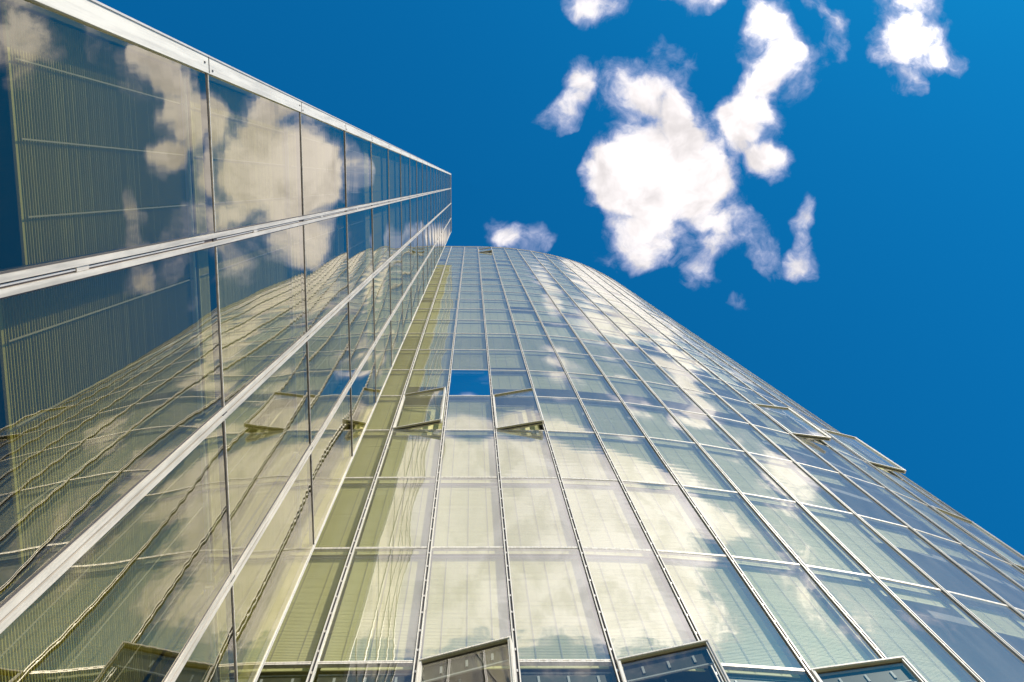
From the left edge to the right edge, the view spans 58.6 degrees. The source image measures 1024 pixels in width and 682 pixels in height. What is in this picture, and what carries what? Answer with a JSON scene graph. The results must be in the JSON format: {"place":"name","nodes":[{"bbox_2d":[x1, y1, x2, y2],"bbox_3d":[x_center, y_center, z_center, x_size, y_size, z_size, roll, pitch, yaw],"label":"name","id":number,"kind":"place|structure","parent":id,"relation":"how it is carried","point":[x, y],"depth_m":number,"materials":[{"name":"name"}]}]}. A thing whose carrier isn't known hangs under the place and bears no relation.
{"place":"outdoors","nodes":[
{"label":"outdoors","id":0,"kind":"place"},
{"bbox_2d":[0,0,451,681],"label":"glass wing","id":1,"kind":"structure","parent":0,"point":[214,276],"depth_m":6.71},
{"bbox_2d":[0,2,193,264],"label":"window","id":2,"kind":"structure","parent":1,"relation":"in","point":[100,130],"depth_m":5.18,"materials":[{"name":"blue glass"}]},
{"bbox_2d":[0,252,202,564],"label":"window","id":3,"kind":"structure","parent":1,"relation":"in","point":[99,373],"depth_m":5.19,"materials":[{"name":"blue glass"}]},
{"bbox_2d":[0,419,211,681],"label":"window","id":4,"kind":"structure","parent":1,"relation":"in","point":[110,617],"depth_m":5.71,"materials":[{"name":"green glass"}]},
{"bbox_2d":[147,586,217,681],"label":"window","id":5,"kind":"structure","parent":1,"relation":"in","point":[201,666],"depth_m":7.23,"materials":[{"name":"clear glass"}]},
{"bbox_2d":[187,74,302,233],"bbox_3d":[-2.495,-1.748,8.887,0.197,3.740,1.235,0,-80,-3],"label":"window","id":6,"kind":"structure","parent":1,"relation":"in","point":[256,150],"depth_m":8.74,"materials":[{"name":"clear glass"}]},
{"bbox_2d":[196,225,305,408],"bbox_3d":[-2.506,-0.427,9.114,0.191,3.740,1.356,0,-80,-3],"label":"window","id":7,"kind":"structure","parent":1,"relation":"in","point":[261,279],"depth_m":9.01,"materials":[{"name":"clear glass"}]},
{"bbox_2d":[205,342,309,572],"bbox_3d":[-2.512,0.960,9.353,0.198,3.740,1.373,0,-80,-3],"label":"window","id":8,"kind":"structure","parent":1,"relation":"in","point":[267,436],"depth_m":9.31,"materials":[{"name":"clear glass"}]},
{"bbox_2d":[213,456,312,681],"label":"window","id":9,"kind":"structure","parent":1,"relation":"in","point":[268,579],"depth_m":9.51,"materials":[{"name":"clear glass"}]},
{"bbox_2d":[301,113,345,214],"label":"window","id":10,"kind":"structure","parent":1,"relation":"in","point":[323,148],"depth_m":12.23,"materials":[{"name":"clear glass"}]},
{"bbox_2d":[305,215,347,329],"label":"window","id":11,"kind":"structure","parent":1,"relation":"in","point":[325,240],"depth_m":12.46,"materials":[{"name":"clear glass"}]},
{"bbox_2d":[308,303,349,441],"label":"window","id":12,"kind":"structure","parent":1,"relation":"in","point":[329,354],"depth_m":12.74,"materials":[{"name":"clear glass"}]},
{"bbox_2d":[312,389,351,539],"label":"window","id":13,"kind":"structure","parent":1,"relation":"in","point":[332,454],"depth_m":12.97,"materials":[{"name":"clear glass"}]},
{"bbox_2d":[345,132,371,206],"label":"window","id":14,"kind":"structure","parent":1,"relation":"in","point":[358,150],"depth_m":16.19,"materials":[{"name":"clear glass"}]},
{"bbox_2d":[347,209,372,292],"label":"window","id":15,"kind":"structure","parent":1,"relation":"in","point":[360,244],"depth_m":16.25,"materials":[{"name":"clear glass"}]},
{"bbox_2d":[349,279,374,377],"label":"window","id":16,"kind":"structure","parent":1,"relation":"in","point":[362,304],"depth_m":16.51,"materials":[{"name":"clear glass"}]},
{"bbox_2d":[352,347,375,452],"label":"window","id":17,"kind":"structure","parent":1,"relation":"in","point":[363,387],"depth_m":16.83,"materials":[{"name":"clear glass"}]},
{"bbox_2d":[371,142,388,201],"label":"window","id":18,"kind":"structure","parent":1,"relation":"in","point":[380,176],"depth_m":19.84,"materials":[{"name":"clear glass"}]},
{"bbox_2d":[373,204,389,270],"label":"window","id":19,"kind":"structure","parent":1,"relation":"in","point":[381,245],"depth_m":20.03,"materials":[{"name":"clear glass"}]},
{"bbox_2d":[374,263,390,338],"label":"window","id":20,"kind":"structure","parent":1,"relation":"in","point":[381,280],"depth_m":20.35,"materials":[{"name":"clear glass"}]},
{"bbox_2d":[375,320,391,400],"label":"window","id":21,"kind":"structure","parent":1,"relation":"in","point":[383,346],"depth_m":20.60,"materials":[{"name":"clear glass"}]},
{"bbox_2d":[389,150,400,198],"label":"window","id":22,"kind":"structure","parent":1,"relation":"in","point":[394,158],"depth_m":23.59,"materials":[{"name":"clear glass"}]},
{"bbox_2d":[390,201,401,256],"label":"window","id":23,"kind":"structure","parent":1,"relation":"in","point":[395,208],"depth_m":24.00,"materials":[{"name":"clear glass"}]},
{"bbox_2d":[390,251,401,312],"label":"window","id":24,"kind":"structure","parent":1,"relation":"in","point":[396,264],"depth_m":24.30,"materials":[{"name":"clear glass"}]},
{"bbox_2d":[391,302,402,364],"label":"window","id":25,"kind":"structure","parent":1,"relation":"in","point":[397,319],"depth_m":24.44,"materials":[{"name":"clear glass"}]},
{"bbox_2d":[401,155,409,196],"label":"window","id":26,"kind":"structure","parent":1,"relation":"in","point":[405,161],"depth_m":27.53,"materials":[{"name":"blue glass"}]},
{"bbox_2d":[401,199,409,245],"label":"window","id":27,"kind":"structure","parent":1,"relation":"in","point":[406,203],"depth_m":27.52,"materials":[{"name":"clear glass"}]},
{"bbox_2d":[402,243,410,293],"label":"window","id":28,"kind":"structure","parent":1,"relation":"in","point":[406,252],"depth_m":28.02,"materials":[{"name":"clear glass"}]},
{"bbox_2d":[403,287,410,339],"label":"window","id":29,"kind":"structure","parent":1,"relation":"in","point":[407,299],"depth_m":27.90,"materials":[{"name":"clear glass"}]},
{"bbox_2d":[410,158,416,194],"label":"window","id":30,"kind":"structure","parent":1,"relation":"in","point":[413,163],"depth_m":31.40,"materials":[{"name":"blue glass"}]},
{"bbox_2d":[410,197,416,237],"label":"window","id":31,"kind":"structure","parent":1,"relation":"in","point":[413,202],"depth_m":31.30,"materials":[{"name":"blue glass"}]},
{"bbox_2d":[411,237,417,280],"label":"window","id":32,"kind":"structure","parent":1,"relation":"in","point":[414,257],"depth_m":31.74,"materials":[{"name":"clear glass"}]},
{"bbox_2d":[411,275,417,318],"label":"window","id":33,"kind":"structure","parent":1,"relation":"in","point":[414,286],"depth_m":31.80,"materials":[{"name":"clear glass"}]},
{"bbox_2d":[417,161,421,193],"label":"window","id":34,"kind":"structure","parent":1,"relation":"in","point":[419,165],"depth_m":34.81,"materials":[{"name":"blue glass"}]},
{"bbox_2d":[417,196,422,231],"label":"window","id":35,"kind":"structure","parent":1,"relation":"in","point":[419,199],"depth_m":35.39,"materials":[{"name":"blue glass"}]},
{"bbox_2d":[418,231,422,269],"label":"window","id":36,"kind":"structure","parent":1,"relation":"in","point":[420,237],"depth_m":35.62,"materials":[{"name":"clear glass"}]},
{"bbox_2d":[97,0,1023,555],"label":"sky","id":37,"kind":"structure","parent":0,"point":[828,195],"materials":[{"name":"blue"}]},
{"bbox_2d":[257,246,1023,681],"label":"office tower","id":38,"kind":"structure","parent":0,"point":[563,470],"depth_m":18.28,"materials":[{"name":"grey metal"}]},
{"bbox_2d":[257,675,307,681],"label":"window","id":39,"kind":"structure","parent":38,"relation":"in","point":[270,678],"depth_m":11.67,"materials":[{"name":"clear glass"}]},
{"bbox_2d":[261,557,346,671],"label":"window","id":40,"kind":"structure","parent":38,"relation":"in","point":[297,639],"depth_m":13.50,"materials":[{"name":"clear glass"}]},
{"bbox_2d":[311,484,370,555],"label":"window","id":41,"kind":"structure","parent":38,"relation":"in","point":[339,529],"depth_m":17.37,"materials":[{"name":"clear glass"}]},
{"bbox_2d":[317,673,411,681],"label":"window","id":42,"kind":"structure","parent":38,"relation":"in","point":[333,677],"depth_m":11.70,"materials":[{"name":"clear glass"}]},
{"bbox_2d":[342,435,387,483],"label":"window","id":43,"kind":"structure","parent":38,"relation":"in","point":[365,462],"depth_m":21.14,"materials":[{"name":"clear glass"}]},
{"bbox_2d":[320,556,425,670],"bbox_3d":[-1.986,4.017,13.778,1.214,3.651,0.060,0,-80,-3],"label":"window","id":44,"kind":"structure","parent":38,"relation":"in","point":[378,616],"depth_m":13.55,"materials":[{"name":"clear glass"}]},
{"bbox_2d":[364,400,399,434],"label":"window","id":45,"kind":"structure","parent":38,"relation":"in","point":[382,417],"depth_m":25.00,"materials":[{"name":"clear glass"}]},
{"bbox_2d":[379,370,409,399],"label":"window","id":46,"kind":"structure","parent":38,"relation":"in","point":[396,381],"depth_m":28.99,"materials":[{"name":"clear glass"}]},
{"bbox_2d":[357,484,434,554],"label":"window","id":47,"kind":"structure","parent":38,"relation":"in","point":[400,514],"depth_m":17.36,"materials":[{"name":"clear glass"}]},
{"bbox_2d":[392,350,415,373],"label":"window","id":48,"kind":"structure","parent":38,"relation":"in","point":[404,360],"depth_m":32.46,"materials":[{"name":"clear glass"}]},
{"bbox_2d":[379,435,440,483],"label":"window","id":49,"kind":"structure","parent":38,"relation":"in","point":[408,455],"depth_m":21.19,"materials":[{"name":"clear glass"}]},
{"bbox_2d":[392,387,445,434],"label":"open window","id":50,"kind":"structure","parent":38,"relation":"in","point":[413,416],"depth_m":25.42,"materials":[{"name":"white paint"}]},
{"bbox_2d":[409,370,448,386],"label":"window","id":51,"kind":"structure","parent":38,"relation":"in","point":[425,378],"depth_m":29.79,"materials":[{"name":"clear glass"}]},
{"bbox_2d":[413,350,451,373],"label":"window","id":52,"kind":"structure","parent":38,"relation":"in","point":[425,359],"depth_m":32.31,"materials":[{"name":"clear glass"}]},
{"bbox_2d":[415,636,515,681],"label":"open window","id":53,"kind":"structure","parent":38,"relation":"in","point":[497,651],"depth_m":11.70,"materials":[{"name":"white paint"}]},
{"bbox_2d":[422,556,509,669],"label":"window","id":54,"kind":"structure","parent":38,"relation":"in","point":[467,606],"depth_m":13.89,"materials":[{"name":"clear glass"}]},
{"bbox_2d":[433,484,502,554],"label":"window","id":55,"kind":"structure","parent":38,"relation":"in","point":[467,514],"depth_m":17.45,"materials":[{"name":"clear glass"}]},
{"bbox_2d":[441,435,496,482],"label":"window","id":56,"kind":"structure","parent":38,"relation":"in","point":[464,455],"depth_m":21.27,"materials":[{"name":"clear glass"}]},
{"bbox_2d":[446,400,492,434],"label":"window","id":57,"kind":"structure","parent":38,"relation":"in","point":[462,414],"depth_m":25.09,"materials":[{"name":"clear glass"}]},
{"bbox_2d":[449,370,489,394],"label":"window","id":58,"kind":"structure","parent":38,"relation":"in","point":[462,382],"depth_m":28.62,"materials":[{"name":"blue glass"}]},
{"bbox_2d":[452,350,487,369],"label":"window","id":59,"kind":"structure","parent":38,"relation":"in","point":[462,359],"depth_m":32.51,"materials":[{"name":"clear glass"}]},
{"bbox_2d":[489,350,524,367],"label":"window","id":60,"kind":"structure","parent":38,"relation":"in","point":[498,358],"depth_m":32.64,"materials":[{"name":"clear glass"}]},
{"bbox_2d":[491,374,529,389],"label":"window","id":61,"kind":"structure","parent":38,"relation":"in","point":[499,381],"depth_m":29.63,"materials":[{"name":"clear glass"}]},
{"bbox_2d":[493,388,543,435],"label":"open window","id":62,"kind":"structure","parent":38,"relation":"in","point":[506,417],"depth_m":25.54,"materials":[{"name":"white glass"}]},
{"bbox_2d":[497,435,556,483],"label":"window","id":63,"kind":"structure","parent":38,"relation":"in","point":[519,456],"depth_m":21.29,"materials":[{"name":"clear glass"}]},
{"bbox_2d":[502,484,576,554],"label":"window","id":64,"kind":"structure","parent":38,"relation":"in","point":[535,515],"depth_m":17.51,"materials":[{"name":"clear glass"}]},
{"bbox_2d":[523,350,562,374],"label":"window","id":65,"kind":"structure","parent":38,"relation":"in","point":[536,360],"depth_m":32.56,"materials":[{"name":"clear glass"}]},
{"bbox_2d":[529,371,569,389],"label":"window","id":66,"kind":"structure","parent":38,"relation":"in","point":[544,380],"depth_m":30.00,"materials":[{"name":"clear glass"}]},
{"bbox_2d":[509,556,608,668],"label":"window","id":67,"kind":"structure","parent":38,"relation":"in","point":[555,618],"depth_m":13.68,"materials":[{"name":"clear glass"}]},
{"bbox_2d":[538,401,592,437],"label":"window","id":68,"kind":"structure","parent":38,"relation":"in","point":[558,416],"depth_m":25.17,"materials":[{"name":"clear glass"}]},
{"bbox_2d":[520,672,612,681],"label":"window","id":69,"kind":"structure","parent":38,"relation":"in","point":[525,676],"depth_m":11.80,"materials":[{"name":"blue glass"}]},
{"bbox_2d":[557,352,601,374],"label":"window","id":70,"kind":"structure","parent":38,"relation":"in","point":[574,363],"depth_m":32.55,"materials":[{"name":"clear glass"}]},
{"bbox_2d":[549,436,615,485],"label":"window","id":71,"kind":"structure","parent":38,"relation":"in","point":[576,457],"depth_m":21.38,"materials":[{"name":"clear glass"}]},
{"bbox_2d":[568,373,611,393],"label":"window","id":72,"kind":"structure","parent":38,"relation":"in","point":[582,382],"depth_m":29.73,"materials":[{"name":"clear glass"}]},
{"bbox_2d":[564,485,649,556],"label":"window","id":73,"kind":"structure","parent":38,"relation":"in","point":[602,518],"depth_m":17.57,"materials":[{"name":"clear glass"}]},
{"bbox_2d":[583,403,643,441],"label":"window","id":74,"kind":"structure","parent":38,"relation":"in","point":[605,418],"depth_m":25.25,"materials":[{"name":"clear glass"}]},
{"bbox_2d":[592,355,639,379],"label":"window","id":75,"kind":"structure","parent":38,"relation":"in","point":[614,367],"depth_m":32.60,"materials":[{"name":"clear glass"}]},
{"bbox_2d":[607,376,658,400],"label":"window","id":76,"kind":"structure","parent":38,"relation":"in","point":[630,387],"depth_m":29.52,"materials":[{"name":"clear glass"}]},
{"bbox_2d":[601,439,675,490],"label":"window","id":77,"kind":"structure","parent":38,"relation":"in","point":[633,461],"depth_m":21.47,"materials":[{"name":"clear glass"}]},
{"bbox_2d":[586,556,704,671],"bbox_3d":[1.907,4.080,13.960,1.198,3.651,0.060,3,-80,-3],"label":"window","id":78,"kind":"structure","parent":38,"relation":"in","point":[639,613],"depth_m":13.98,"materials":[{"name":"clear glass"}]},
{"bbox_2d":[628,405,692,447],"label":"window","id":79,"kind":"structure","parent":38,"relation":"in","point":[656,424],"depth_m":25.34,"materials":[{"name":"clear glass"}]},
{"bbox_2d":[616,639,729,681],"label":"open window","id":80,"kind":"structure","parent":38,"relation":"in","point":[692,655],"depth_m":11.81,"materials":[{"name":"white paint"}]},
{"bbox_2d":[626,487,723,562],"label":"window","id":81,"kind":"structure","parent":38,"relation":"in","point":[671,526],"depth_m":17.65,"materials":[{"name":"clear glass"}]},
{"bbox_2d":[645,381,705,413],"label":"window","id":82,"kind":"structure","parent":38,"relation":"in","point":[673,397],"depth_m":29.00,"materials":[{"name":"clear glass"}]},
{"bbox_2d":[648,443,734,497],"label":"window","id":83,"kind":"structure","parent":38,"relation":"in","point":[688,466],"depth_m":21.55,"materials":[{"name":"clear glass"}]},
{"bbox_2d":[667,409,740,455],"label":"window","id":84,"kind":"structure","parent":38,"relation":"in","point":[700,426],"depth_m":25.70,"materials":[{"name":"clear glass"}]},
{"bbox_2d":[401,247,1023,626],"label":"windows","id":85,"kind":"structure","parent":38,"relation":"in","point":[439,331],"depth_m":43.59,"materials":[{"name":"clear glass"}]},
{"bbox_2d":[683,388,747,422],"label":"window","id":86,"kind":"structure","parent":38,"relation":"in","point":[711,403],"depth_m":29.02,"materials":[{"name":"clear glass"}]},
{"bbox_2d":[662,559,799,677],"bbox_3d":[3.201,4.169,14.032,1.213,3.651,0.060,5,-80,-3],"label":"window","id":87,"kind":"structure","parent":38,"relation":"in","point":[721,612],"depth_m":13.86,"materials":[{"name":"clear glass"}]},
{"bbox_2d":[682,493,795,570],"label":"window","id":88,"kind":"structure","parent":38,"relation":"in","point":[736,529],"depth_m":17.74,"materials":[{"name":"clear glass"}]},
{"bbox_2d":[698,449,792,507],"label":"window","id":89,"kind":"structure","parent":38,"relation":"in","point":[741,473],"depth_m":21.64,"materials":[{"name":"clear glass"}]},
{"bbox_2d":[712,416,788,465],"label":"window","id":90,"kind":"structure","parent":38,"relation":"in","point":[745,434],"depth_m":25.57,"materials":[{"name":"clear glass"}]},
{"bbox_2d":[720,396,786,432],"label":"window","id":91,"kind":"structure","parent":38,"relation":"in","point":[750,412],"depth_m":29.26,"materials":[{"name":"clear glass"}]},
{"bbox_2d":[728,676,802,681],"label":"window","id":92,"kind":"structure","parent":38,"relation":"in","point":[732,679],"depth_m":12.00,"materials":[{"name":"clear glass"}]},
{"bbox_2d":[754,403,830,440],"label":"open window","id":93,"kind":"structure","parent":38,"relation":"in","point":[767,409],"depth_m":29.45,"materials":[{"name":"white paint"}]},
{"bbox_2d":[754,425,836,471],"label":"window","id":94,"kind":"structure","parent":38,"relation":"in","point":[796,450],"depth_m":25.39,"materials":[{"name":"clear glass"}]},
{"bbox_2d":[747,458,848,518],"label":"window","id":95,"kind":"structure","parent":38,"relation":"in","point":[804,492],"depth_m":21.75,"materials":[{"name":"clear glass"}]},
{"bbox_2d":[731,566,870,667],"bbox_3d":[4.501,4.314,14.114,1.223,3.651,0.060,8,-81,-4],"label":"window","id":96,"kind":"structure","parent":38,"relation":"in","point":[821,640],"depth_m":14.15,"materials":[{"name":"clear glass"}]},
{"bbox_2d":[741,500,866,582],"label":"window","id":97,"kind":"structure","parent":38,"relation":"in","point":[799,535],"depth_m":17.85,"materials":[{"name":"clear glass"}]},
{"bbox_2d":[796,436,882,486],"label":"window","id":98,"kind":"structure","parent":38,"relation":"in","point":[844,466],"depth_m":25.50,"materials":[{"name":"clear glass"}]},
{"bbox_2d":[795,463,887,511],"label":"window","id":99,"kind":"structure","parent":38,"relation":"in","point":[820,474],"depth_m":22.93,"materials":[{"name":"clear glass"}]},
{"bbox_2d":[822,429,905,473],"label":"open window","id":100,"kind":"structure","parent":38,"relation":"in","point":[856,445],"depth_m":29.41,"materials":[{"name":"glass"}]},
{"bbox_2d":[799,509,935,595],"bbox_3d":[6.904,4.118,18.045,1.211,3.651,0.060,12,-81,-5],"label":"window","id":101,"kind":"structure","parent":38,"relation":"in","point":[875,558],"depth_m":17.92,"materials":[{"name":"clear glass"}]},
{"bbox_2d":[810,656,926,681],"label":"open window","id":102,"kind":"structure","parent":38,"relation":"in","point":[892,669],"depth_m":12.04,"materials":[{"name":"glass"}]},
{"bbox_2d":[835,449,922,502],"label":"window","id":103,"kind":"structure","parent":38,"relation":"in","point":[890,484],"depth_m":25.65,"materials":[{"name":"clear glass"}]},
{"bbox_2d":[804,575,964,681],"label":"window","id":104,"kind":"structure","parent":38,"relation":"in","point":[893,636],"depth_m":14.30,"materials":[{"name":"clear glass"}]},
{"bbox_2d":[855,521,932,555],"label":"window","id":105,"kind":"structure","parent":38,"relation":"in","point":[901,540],"depth_m":19.40,"materials":[{"name":"clear glass"}]},
{"bbox_2d":[847,476,956,541],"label":"window","id":106,"kind":"structure","parent":38,"relation":"in","point":[885,497],"depth_m":21.75,"materials":[{"name":"clear glass"}]},
{"bbox_2d":[875,585,949,608],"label":"window","id":107,"kind":"structure","parent":38,"relation":"in","point":[902,595],"depth_m":15.95,"materials":[{"name":"clear glass"}]},
{"bbox_2d":[894,492,1007,562],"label":"window","id":108,"kind":"structure","parent":38,"relation":"in","point":[926,510],"depth_m":21.80,"materials":[{"name":"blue glass"}]},
{"bbox_2d":[910,530,1023,597],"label":"window","id":109,"kind":"structure","parent":38,"relation":"in","point":[950,548],"depth_m":19.05,"materials":[{"name":"blue glass"}]},
{"bbox_2d":[931,505,1023,569],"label":"open window","id":110,"kind":"structure","parent":38,"relation":"in","point":[1000,547],"depth_m":22.49,"materials":[{"name":"glass"}]},
{"bbox_2d":[944,599,1023,638],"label":"window","id":111,"kind":"structure","parent":38,"relation":"in","point":[999,622],"depth_m":15.78,"materials":[{"name":"clear glass"}]},
{"bbox_2d":[972,549,1023,586],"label":"window","id":112,"kind":"structure","parent":38,"relation":"in","point":[1008,569],"depth_m":19.50,"materials":[{"name":"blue glass"}]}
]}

